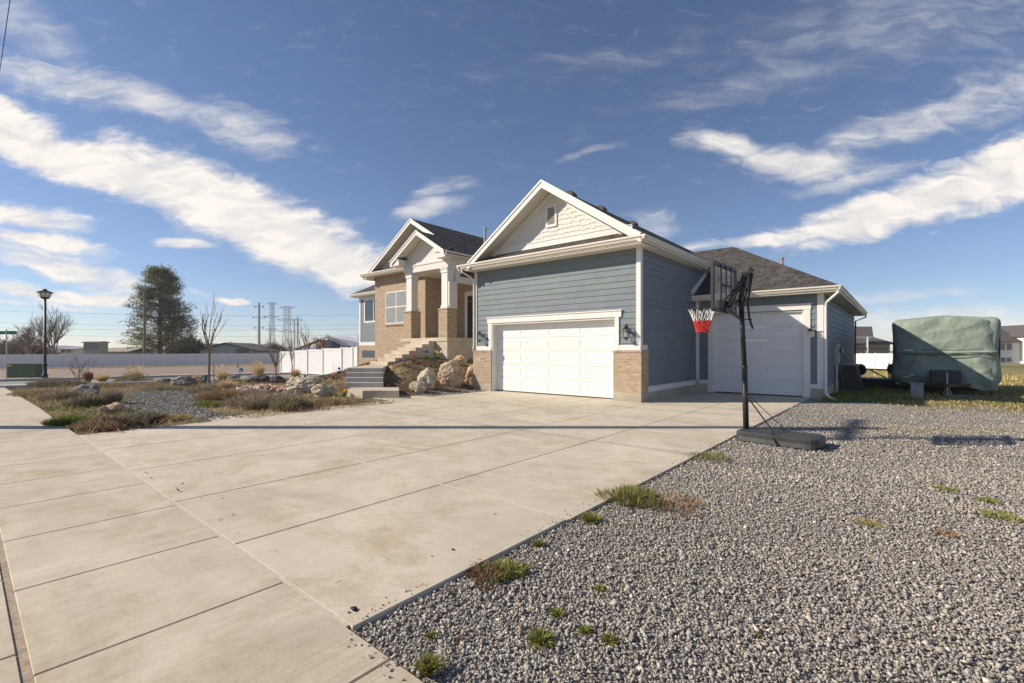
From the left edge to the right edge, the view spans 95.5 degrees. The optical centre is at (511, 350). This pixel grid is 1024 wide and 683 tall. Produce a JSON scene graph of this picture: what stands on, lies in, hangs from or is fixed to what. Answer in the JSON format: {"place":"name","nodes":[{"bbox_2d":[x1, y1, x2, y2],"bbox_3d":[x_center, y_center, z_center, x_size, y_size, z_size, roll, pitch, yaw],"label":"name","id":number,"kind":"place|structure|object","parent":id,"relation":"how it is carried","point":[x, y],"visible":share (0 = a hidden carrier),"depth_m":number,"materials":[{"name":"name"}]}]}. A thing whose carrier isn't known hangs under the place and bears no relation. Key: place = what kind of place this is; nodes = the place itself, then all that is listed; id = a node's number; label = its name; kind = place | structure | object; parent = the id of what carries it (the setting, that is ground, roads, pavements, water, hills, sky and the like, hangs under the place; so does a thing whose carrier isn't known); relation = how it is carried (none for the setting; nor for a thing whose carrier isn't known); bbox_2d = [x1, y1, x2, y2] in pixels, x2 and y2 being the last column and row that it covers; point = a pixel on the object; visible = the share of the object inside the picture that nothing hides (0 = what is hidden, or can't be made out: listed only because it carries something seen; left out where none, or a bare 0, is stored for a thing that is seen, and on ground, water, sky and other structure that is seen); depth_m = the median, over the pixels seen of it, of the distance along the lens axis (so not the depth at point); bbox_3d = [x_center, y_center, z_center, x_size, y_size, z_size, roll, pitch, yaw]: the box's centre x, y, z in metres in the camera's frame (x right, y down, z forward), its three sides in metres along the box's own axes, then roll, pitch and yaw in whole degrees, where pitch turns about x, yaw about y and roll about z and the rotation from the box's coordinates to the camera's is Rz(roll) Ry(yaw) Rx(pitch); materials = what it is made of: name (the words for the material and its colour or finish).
{"place":"outdoors","nodes":[
{"label":"outdoors","id":0,"kind":"place"},
{"bbox_2d":[0,571,20,682],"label":"sidewalk","id":1,"kind":"structure","parent":0,"point":[9,670],"depth_m":2.33,"materials":[{"name":"concrete"}]},
{"bbox_2d":[0,534,33,682],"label":"sidewalk seam","id":2,"kind":"object","parent":1,"relation":"on","point":[25,672],"depth_m":2.56,"materials":[{"name":"concrete"}]},
{"bbox_2d":[123,364,146,378],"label":"ornamental grass","id":3,"kind":"object","parent":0,"point":[137,371],"depth_m":26.23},
{"bbox_2d":[0,365,279,378],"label":"verge gravel","id":4,"kind":"structure","parent":0,"point":[149,371],"depth_m":47.38,"materials":[{"name":"gravel"}]},
{"bbox_2d":[0,374,324,384],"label":"street","id":5,"kind":"structure","parent":0,"point":[23,382],"depth_m":29.16,"materials":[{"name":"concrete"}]},
{"bbox_2d":[249,359,266,375],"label":"ornamental grass","id":6,"kind":"object","parent":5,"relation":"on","point":[257,369],"depth_m":27.49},
{"bbox_2d":[0,388,422,682],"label":"sidewalk","id":7,"kind":"structure","parent":0,"point":[118,573],"depth_m":2.89,"materials":[{"name":"concrete"}]},
{"bbox_2d":[22,358,482,434],"bbox_3d":[-7.001,1.062,23.721,18.750,1.376,24.500,0,0,40],"label":"garden bed","id":8,"kind":"object","parent":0,"point":[402,380],"visible":0.15,"depth_m":17.04,"materials":[{"name":"soil"}]},
{"bbox_2d":[6,388,67,396],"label":"shrub","id":9,"kind":"object","parent":8,"relation":"on","point":[34,392],"visible":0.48,"depth_m":16.45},
{"bbox_2d":[30,387,93,401],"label":"shrub","id":10,"kind":"object","parent":8,"relation":"on","point":[64,393],"visible":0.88,"depth_m":14.34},
{"bbox_2d":[39,414,92,425],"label":"shrub","id":11,"kind":"object","parent":8,"relation":"on","point":[65,419],"visible":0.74,"depth_m":9.27,"materials":[{"name":"green plant"}]},
{"bbox_2d":[58,393,110,406],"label":"shrub","id":12,"kind":"object","parent":8,"relation":"on","point":[90,400],"visible":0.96,"depth_m":12.47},
{"bbox_2d":[70,384,99,395],"bbox_3d":[-14.420,1.416,15.709,0.792,0.551,0.894,0,0,-45],"label":"boulder","id":13,"kind":"object","parent":8,"relation":"on","point":[94,388],"visible":0.48,"depth_m":15.61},
{"bbox_2d":[67,414,136,431],"bbox_3d":[-7.783,1.364,8.916,1.128,0.282,1.046,0,0,40],"label":"shrub","id":14,"kind":"object","parent":8,"relation":"on","point":[105,423],"visible":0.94,"depth_m":8.77,"materials":[{"name":"plant"}]},
{"bbox_2d":[77,381,130,386],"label":"shrub","id":15,"kind":"object","parent":8,"relation":"on","point":[106,384],"visible":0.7,"depth_m":20.77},
{"bbox_2d":[98,388,125,404],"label":"shrub","id":16,"kind":"object","parent":8,"relation":"on","point":[112,396],"visible":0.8,"depth_m":12.95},
{"bbox_2d":[106,402,130,411],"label":"boulder","id":17,"kind":"object","parent":8,"relation":"on","point":[118,406],"visible":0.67,"depth_m":11.35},
{"bbox_2d":[120,410,169,423],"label":"shrub","id":18,"kind":"object","parent":8,"relation":"on","point":[141,416],"visible":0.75,"depth_m":9.64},
{"bbox_2d":[156,413,193,422],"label":"shrub","id":19,"kind":"object","parent":8,"relation":"on","point":[187,416],"visible":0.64,"depth_m":10.05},
{"bbox_2d":[170,375,198,386],"bbox_3d":[-14.604,1.420,20.668,1.121,0.628,0.934,0,0,0],"label":"boulder","id":20,"kind":"object","parent":8,"relation":"on","point":[182,381],"visible":0.74,"depth_m":20.42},
{"bbox_2d":[182,382,214,392],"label":"shrub","id":21,"kind":"object","parent":8,"relation":"on","point":[198,387],"visible":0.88,"depth_m":16.98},
{"bbox_2d":[6,374,393,434],"bbox_3d":[-9.783,1.475,19.515,18.304,0.505,14.929,0,0,40],"label":"ground cover","id":22,"kind":"object","parent":8,"relation":"on","point":[89,412],"visible":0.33,"depth_m":12.35,"materials":[{"name":"plant"}]},
{"bbox_2d":[191,400,223,406],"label":"shrub","id":23,"kind":"object","parent":8,"relation":"on","point":[209,403],"visible":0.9,"depth_m":12.44,"materials":[{"name":"green plant"}]},
{"bbox_2d":[200,293,227,385],"bbox_3d":[-13.222,-0.439,20.733,0.978,4.489,1.429,0,0,-20],"label":"bare tree","id":24,"kind":"object","parent":8,"relation":"on","point":[207,342],"visible":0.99,"depth_m":20.64,"materials":[{"name":"brown plant"}]},
{"bbox_2d":[194,387,244,400],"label":"shrub","id":25,"kind":"object","parent":8,"relation":"on","point":[218,394],"visible":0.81,"depth_m":13.88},
{"bbox_2d":[214,362,229,380],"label":"ornamental grass","id":26,"kind":"object","parent":8,"relation":"on","point":[220,375],"depth_m":25.41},
{"bbox_2d":[214,379,238,389],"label":"ornamental grass","id":27,"kind":"object","parent":8,"relation":"on","point":[225,384],"depth_m":17.66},
{"bbox_2d":[219,389,286,409],"bbox_3d":[-6.639,1.243,12.396,1.797,0.509,1.841,0,0,40],"label":"shrub","id":28,"kind":"object","parent":8,"relation":"on","point":[246,401],"visible":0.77,"depth_m":12.05,"materials":[{"name":"plant"}]},
{"bbox_2d":[244,374,269,383],"bbox_3d":[-12.909,1.484,23.606,1.227,0.535,1.131,0,0,-40],"label":"boulder","id":29,"kind":"object","parent":8,"relation":"on","point":[260,378],"visible":0.69,"depth_m":23.25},
{"bbox_2d":[231,383,285,392],"bbox_3d":[-9.256,1.475,17.669,3.834,0.415,2.317,0,0,40],"label":"lava rubble","id":30,"kind":"object","parent":8,"relation":"on","point":[267,388],"visible":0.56,"depth_m":17.02,"materials":[{"name":"stone"}]},
{"bbox_2d":[263,391,315,410],"bbox_3d":[-5.653,1.254,11.864,1.352,0.492,1.284,0,0,40],"label":"shrub","id":31,"kind":"object","parent":8,"relation":"on","point":[288,402],"visible":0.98,"depth_m":11.65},
{"bbox_2d":[284,376,322,392],"bbox_3d":[-7.522,1.336,16.788,1.367,0.852,1.005,0,0,0],"label":"boulder","id":32,"kind":"object","parent":8,"relation":"on","point":[303,384],"visible":0.69,"depth_m":16.52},
{"bbox_2d":[311,384,335,396],"bbox_3d":[-6.245,1.353,15.314,0.710,0.529,0.660,0,0,-42],"label":"boulder","id":33,"kind":"object","parent":8,"relation":"on","point":[320,390],"visible":0.82,"depth_m":15.13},
{"bbox_2d":[312,397,359,406],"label":"shrub","id":34,"kind":"object","parent":8,"relation":"on","point":[329,400],"visible":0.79,"depth_m":12.84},
{"bbox_2d":[319,357,470,394],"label":"bark mulch","id":35,"kind":"object","parent":8,"relation":"on","point":[336,373],"visible":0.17,"depth_m":19.29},
{"bbox_2d":[409,381,426,392],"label":"boulder","id":36,"kind":"object","parent":8,"relation":"on","point":[418,386],"visible":0.96,"depth_m":15.84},
{"bbox_2d":[417,367,437,389],"bbox_3d":[-3.028,1.079,16.701,0.738,0.963,0.608,0,0,0],"label":"boulder","id":37,"kind":"object","parent":8,"relation":"on","point":[428,376],"visible":0.83,"depth_m":16.48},
{"bbox_2d":[437,360,465,386],"bbox_3d":[-2.311,0.962,17.839,1.067,1.198,0.898,0,0,0],"label":"boulder","id":38,"kind":"object","parent":8,"relation":"on","point":[450,372],"visible":0.9,"depth_m":17.59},
{"bbox_2d":[465,365,472,384],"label":"boulder","id":39,"kind":"object","parent":8,"relation":"on","point":[469,377],"visible":0.52,"depth_m":18.40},
{"bbox_2d":[123,388,485,421],"bbox_3d":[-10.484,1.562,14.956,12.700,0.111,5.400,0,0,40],"label":"garden path","id":40,"kind":"structure","parent":0,"point":[189,410],"depth_m":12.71,"materials":[{"name":"gravel"}]},
{"bbox_2d":[140,384,181,390],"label":"shrub","id":41,"kind":"object","parent":40,"relation":"on","point":[159,387],"visible":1,"depth_m":18.32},
{"bbox_2d":[80,421,565,632],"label":"driveway","id":42,"kind":"structure","parent":0,"point":[316,525],"depth_m":4.28,"materials":[{"name":"concrete"}]},
{"bbox_2d":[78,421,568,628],"bbox_3d":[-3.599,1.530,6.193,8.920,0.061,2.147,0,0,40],"label":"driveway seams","id":43,"kind":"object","parent":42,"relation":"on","point":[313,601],"visible":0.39,"depth_m":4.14,"materials":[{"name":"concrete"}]},
{"bbox_2d":[326,335,358,347],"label":"neighbour garage","id":44,"kind":"structure","parent":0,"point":[344,341],"depth_m":50.21,"materials":[{"name":"metal"}]},
{"bbox_2d":[374,394,453,400],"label":"front walk","id":45,"kind":"structure","parent":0,"point":[402,397],"depth_m":14.81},
{"bbox_2d":[208,390,808,522],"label":"driveway","id":46,"kind":"structure","parent":0,"point":[567,453],"depth_m":8.20,"materials":[{"name":"concrete"}]},
{"bbox_2d":[347,402,796,680],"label":"stray stones","id":47,"kind":"object","parent":46,"relation":"on","point":[390,670],"visible":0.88,"depth_m":2.53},
{"bbox_2d":[0,351,1023,431],"bbox_3d":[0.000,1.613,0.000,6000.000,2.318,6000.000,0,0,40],"label":"ground","id":48,"kind":"structure","parent":0,"point":[1007,369],"depth_m":63.94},
{"bbox_2d":[0,335,26,353],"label":"bare tree","id":49,"kind":"object","parent":48,"relation":"on","point":[12,347],"visible":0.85,"depth_m":83.95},
{"bbox_2d":[7,364,42,377],"bbox_3d":[-31.584,1.414,30.175,1.980,1.100,0.670,0,0,0],"label":"utility box","id":50,"kind":"object","parent":48,"relation":"on","point":[24,370],"visible":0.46,"depth_m":29.90,"materials":[{"name":"metal"}]},
{"bbox_2d":[11,324,53,353],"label":"bare tree","id":51,"kind":"object","parent":48,"relation":"on","point":[26,344],"visible":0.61,"depth_m":79.96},
{"bbox_2d":[0,337,67,353],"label":"bush","id":52,"kind":"object","parent":48,"relation":"on","point":[40,351],"visible":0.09,"depth_m":90.13,"materials":[{"name":"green plant"}]},
{"bbox_2d":[21,303,75,353],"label":"bare tree","id":53,"kind":"object","parent":48,"relation":"on","point":[53,327],"visible":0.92,"depth_m":77.41,"materials":[{"name":"plant"}]},
{"bbox_2d":[49,377,90,386],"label":"shrub","id":54,"kind":"object","parent":48,"relation":"on","point":[70,381],"visible":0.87,"depth_m":21.51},
{"bbox_2d":[59,348,82,353],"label":"house","id":55,"kind":"structure","parent":48,"relation":"on","point":[73,350],"depth_m":100.00,"materials":[{"name":"white metal"}]},
{"bbox_2d":[68,355,99,379],"bbox_3d":[-21.979,1.029,23.680,1.372,1.764,1.035,0,0,26],"label":"bare tree","id":56,"kind":"object","parent":48,"relation":"on","point":[79,374],"visible":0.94,"depth_m":23.70,"materials":[{"name":"brown plant"}]},
{"bbox_2d":[81,341,109,353],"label":"container shed","id":57,"kind":"structure","parent":48,"relation":"on","point":[95,347],"depth_m":84.00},
{"bbox_2d":[108,348,156,362],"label":"house","id":58,"kind":"structure","parent":48,"relation":"on","point":[124,351],"depth_m":96.70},
{"bbox_2d":[0,353,279,367],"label":"vinyl fence","id":59,"kind":"object","parent":48,"relation":"on","point":[65,360],"visible":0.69,"depth_m":69.81,"materials":[{"name":"plastic"}]},
{"bbox_2d":[143,291,145,353],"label":"utility pole","id":60,"kind":"object","parent":48,"relation":"on","point":[144,322],"visible":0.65,"depth_m":81.86,"materials":[{"name":"brown wood"}]},
{"bbox_2d":[0,372,290,381],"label":"kerb","id":61,"kind":"structure","parent":48,"relation":"on","point":[112,377],"depth_m":31.54,"materials":[{"name":"concrete"}]},
{"bbox_2d":[36,289,52,377],"bbox_3d":[-29.326,-1.011,29.200,0.739,5.690,0.739,0,0,-27],"label":"street lamp","id":62,"kind":"object","parent":61,"relation":"on","point":[44,294],"visible":0.94,"depth_m":29.14,"materials":[{"name":"black metal"}]},
{"bbox_2d":[116,263,201,353],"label":"pine tree","id":63,"kind":"object","parent":48,"relation":"on","point":[163,281],"visible":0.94,"depth_m":90.85,"materials":[{"name":"green plant"}]},
{"bbox_2d":[0,374,326,388],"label":"kerb","id":64,"kind":"structure","parent":48,"relation":"on","point":[10,386],"depth_m":22.48,"materials":[{"name":"concrete"}]},
{"bbox_2d":[25,376,63,386],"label":"shrub","id":65,"kind":"object","parent":64,"relation":"on","point":[43,382],"visible":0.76,"depth_m":21.50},
{"bbox_2d":[111,372,156,381],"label":"shrub","id":66,"kind":"object","parent":64,"relation":"on","point":[126,378],"visible":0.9,"depth_m":24.59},
{"bbox_2d":[163,333,206,360],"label":"bush","id":67,"kind":"object","parent":48,"relation":"on","point":[198,344],"visible":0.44,"depth_m":98.06,"materials":[{"name":"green plant"}]},
{"bbox_2d":[193,343,281,362],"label":"house","id":68,"kind":"structure","parent":48,"relation":"on","point":[236,348],"depth_m":98.02,"materials":[{"name":"grey"}]},
{"bbox_2d":[253,303,264,344],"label":"utility pole","id":69,"kind":"object","parent":48,"relation":"on","point":[258,317],"visible":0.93,"depth_m":149.72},
{"bbox_2d":[265,302,278,343],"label":"transmission tower","id":70,"kind":"structure","parent":48,"relation":"on","point":[274,317],"depth_m":299.88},
{"bbox_2d":[262,330,292,374],"bbox_3d":[-14.548,0.061,28.772,1.795,3.698,1.123,0,0,-27],"label":"bare tree","id":71,"kind":"object","parent":48,"relation":"on","point":[272,356],"visible":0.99,"depth_m":28.83,"materials":[{"name":"brown plant"}]},
{"bbox_2d":[276,306,296,350],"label":"transmission tower","id":72,"kind":"structure","parent":48,"relation":"on","point":[289,312],"depth_m":289.83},
{"bbox_2d":[292,313,312,349],"bbox_3d":[-15.882,-0.433,35.403,2.022,4.862,1.396,0,0,49],"label":"bare tree","id":73,"kind":"object","parent":48,"relation":"on","point":[306,344],"visible":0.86,"depth_m":35.36,"materials":[{"name":"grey plant"}]},
{"bbox_2d":[293,337,333,349],"bbox_3d":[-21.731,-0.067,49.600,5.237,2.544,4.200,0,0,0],"label":"house","id":74,"kind":"structure","parent":48,"relation":"on","point":[324,343],"depth_m":48.30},
{"bbox_2d":[280,345,358,374],"bbox_3d":[-14.226,0.830,33.738,11.132,2.312,0.269,0,0,40],"label":"vinyl fence","id":75,"kind":"object","parent":48,"relation":"on","point":[322,361],"visible":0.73,"depth_m":33.37,"materials":[{"name":"plastic"}]},
{"bbox_2d":[345,338,434,398],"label":"front steps","id":76,"kind":"structure","parent":48,"relation":"on","point":[366,381],"depth_m":16.94,"materials":[{"name":"concrete"}]},
{"bbox_2d":[349,179,867,402],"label":"house","id":77,"kind":"structure","parent":48,"relation":"on","point":[540,287],"depth_m":15.84,"materials":[{"name":"wood"}]},
{"bbox_2d":[364,298,374,322],"bbox_3d":[-9.838,-2.850,33.050,2.400,1.700,0.030,0,0,40],"label":"window","id":78,"kind":"structure","parent":77,"relation":"in","point":[369,304],"depth_m":33.38,"materials":[{"name":"white glass"}]},
{"bbox_2d":[385,290,405,325],"bbox_3d":[-6.455,-2.350,25.901,2.100,1.900,0.060,0,0,40],"label":"window","id":79,"kind":"structure","parent":77,"relation":"in","point":[396,300],"depth_m":25.96,"materials":[{"name":"white glass"}]},
{"bbox_2d":[465,291,472,337],"bbox_3d":[-1.974,-1.870,24.479,1.430,2.540,0.070,0,0,40],"label":"front door","id":80,"kind":"structure","parent":77,"relation":"in","point":[469,294],"depth_m":24.71,"materials":[{"name":"black glass"}]},
{"bbox_2d":[497,320,614,398],"bbox_3d":[1.344,0.282,15.769,4.930,2.437,0.051,0,0,40],"label":"garage door","id":81,"kind":"structure","parent":77,"relation":"in","point":[591,345],"depth_m":15.57,"materials":[{"name":"white metal"}]},
{"bbox_2d":[715,312,801,396],"bbox_3d":[8.321,0.131,15.808,2.690,2.737,0.051,0,0,40],"label":"garage door","id":82,"kind":"structure","parent":77,"relation":"in","point":[781,347],"depth_m":15.68,"materials":[{"name":"white metal"}]},
{"bbox_2d":[854,327,892,353],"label":"neighbour house","id":83,"kind":"structure","parent":48,"relation":"on","point":[867,341],"depth_m":72.00,"materials":[{"name":"grey"}]},
{"bbox_2d":[856,353,892,368],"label":"vinyl fence","id":84,"kind":"object","parent":48,"relation":"on","point":[876,360],"visible":0.41,"depth_m":52.91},
{"bbox_2d":[1000,325,1023,363],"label":"neighbour house","id":85,"kind":"structure","parent":48,"relation":"on","point":[1011,344],"depth_m":98.00,"materials":[{"name":"grey"}]},
{"bbox_2d":[0,0,1023,350],"label":"sky","id":86,"kind":"structure","parent":0,"point":[263,152],"materials":[{"name":"blue"}]},
{"bbox_2d":[356,382,1023,682],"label":"gravel lot","id":87,"kind":"structure","parent":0,"point":[812,675],"depth_m":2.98,"materials":[{"name":"gravel"}]},
{"bbox_2d":[411,650,448,676],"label":"weed","id":88,"kind":"object","parent":87,"relation":"on","point":[429,666],"visible":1,"depth_m":2.19,"materials":[{"name":"green plant"}]},
{"bbox_2d":[463,557,517,590],"bbox_3d":[-0.152,1.493,3.124,0.400,0.072,0.427,0,0,12],"label":"weed","id":89,"kind":"object","parent":87,"relation":"on","point":[482,575],"visible":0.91,"depth_m":3.13,"materials":[{"name":"brown plant"}]},
{"bbox_2d":[489,555,530,580],"bbox_3d":[-0.025,1.488,3.182,0.313,0.080,0.326,0,0,18],"label":"weed","id":90,"kind":"object","parent":87,"relation":"on","point":[518,567],"visible":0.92,"depth_m":3.19,"materials":[{"name":"green plant"}]},
{"bbox_2d":[526,626,558,648],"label":"weed","id":91,"kind":"object","parent":87,"relation":"on","point":[543,637],"visible":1,"depth_m":2.42,"materials":[{"name":"green plant"}]},
{"bbox_2d":[548,606,564,617],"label":"weed","id":92,"kind":"object","parent":87,"relation":"on","point":[557,611],"visible":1,"depth_m":2.67,"materials":[{"name":"green plant"}]},
{"bbox_2d":[577,624,594,635],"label":"weed","id":93,"kind":"object","parent":87,"relation":"on","point":[584,630],"visible":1,"depth_m":2.51,"materials":[{"name":"green plant"}]},
{"bbox_2d":[577,511,603,522],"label":"weed","id":94,"kind":"object","parent":87,"relation":"on","point":[589,517],"visible":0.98,"depth_m":4.13,"materials":[{"name":"green plant"}]},
{"bbox_2d":[600,632,619,645],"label":"weed","id":95,"kind":"object","parent":87,"relation":"on","point":[608,638],"visible":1,"depth_m":2.43,"materials":[{"name":"green plant"}]},
{"bbox_2d":[593,481,665,509],"bbox_3d":[1.252,1.444,4.737,0.797,0.166,0.677,0,0,40],"label":"weed","id":96,"kind":"object","parent":87,"relation":"on","point":[629,489],"visible":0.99,"depth_m":4.68,"materials":[{"name":"green plant"}]},
{"bbox_2d":[627,490,704,519],"bbox_3d":[1.550,1.490,4.648,0.817,0.077,0.724,0,0,40],"label":"weed","id":97,"kind":"object","parent":87,"relation":"on","point":[674,497],"visible":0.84,"depth_m":4.56,"materials":[{"name":"brown plant"}]},
{"bbox_2d":[686,450,729,463],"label":"weed","id":98,"kind":"object","parent":87,"relation":"on","point":[707,455],"visible":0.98,"depth_m":6.54,"materials":[{"name":"green plant"}]},
{"bbox_2d":[688,260,825,450],"bbox_3d":[4.025,0.037,7.739,2.044,2.985,1.042,0,0,18],"label":"basketball hoop","id":99,"kind":"object","parent":87,"relation":"on","point":[787,438],"visible":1,"depth_m":7.85,"materials":[{"name":"black plastic"}]},
{"bbox_2d":[842,363,865,391],"bbox_3d":[13.325,1.066,18.114,0.738,1.107,1.000,0,0,40],"label":"garbage bin","id":100,"kind":"object","parent":87,"relation":"on","point":[852,379],"visible":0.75,"depth_m":17.83,"materials":[{"name":"black plastic"}]},
{"bbox_2d":[820,383,916,402],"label":"grass","id":101,"kind":"structure","parent":87,"relation":"on","point":[867,394],"depth_m":15.32,"materials":[{"name":"green plant"}]},
{"bbox_2d":[852,516,884,527],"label":"weed","id":102,"kind":"object","parent":87,"relation":"on","point":[869,523],"visible":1,"depth_m":4.06,"materials":[{"name":"green plant"}]},
{"bbox_2d":[858,363,895,386],"bbox_3d":[16.439,1.134,21.448,2.287,1.119,1.600,0,0,40],"label":"utility trailer","id":103,"kind":"object","parent":87,"relation":"on","point":[882,381],"visible":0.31,"depth_m":20.72,"materials":[{"name":"black metal"}]},
{"bbox_2d":[910,382,923,397],"bbox_3d":[13.769,1.367,15.814,0.380,0.530,0.390,0,0,40],"label":"utility tub","id":104,"kind":"object","parent":87,"relation":"on","point":[916,389],"visible":0.77,"depth_m":15.69,"materials":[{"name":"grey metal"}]},
{"bbox_2d":[841,426,1023,432],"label":"grass","id":105,"kind":"structure","parent":87,"relation":"on","point":[949,429],"depth_m":8.91,"materials":[{"name":"green plant"}]},
{"bbox_2d":[928,484,961,492],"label":"weed","id":106,"kind":"object","parent":87,"relation":"on","point":[949,488],"visible":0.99,"depth_m":5.08,"materials":[{"name":"green plant"}]},
{"bbox_2d":[928,527,962,537],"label":"weed","id":107,"kind":"object","parent":87,"relation":"on","point":[940,532],"visible":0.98,"depth_m":3.83,"materials":[{"name":"brown plant"}]},
{"bbox_2d":[891,315,1001,395],"bbox_3d":[17.820,0.149,19.380,3.095,2.994,8.504,0,0,40],"label":"travel trailer","id":108,"kind":"object","parent":87,"relation":"on","point":[949,353],"visible":0.98,"depth_m":16.95,"materials":[{"name":"green fabric"}]},
{"bbox_2d":[877,384,1023,416],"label":"grass","id":109,"kind":"structure","parent":87,"relation":"on","point":[995,398],"depth_m":14.49,"materials":[{"name":"green plant"}]},
{"bbox_2d":[969,509,1023,523],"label":"weed","id":110,"kind":"object","parent":87,"relation":"on","point":[1006,518],"visible":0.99,"depth_m":4.22,"materials":[{"name":"green plant"}]},
{"bbox_2d":[865,370,1023,388],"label":"grass","id":111,"kind":"structure","parent":0,"point":[1004,378],"depth_m":30.75,"materials":[{"name":"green plant"}]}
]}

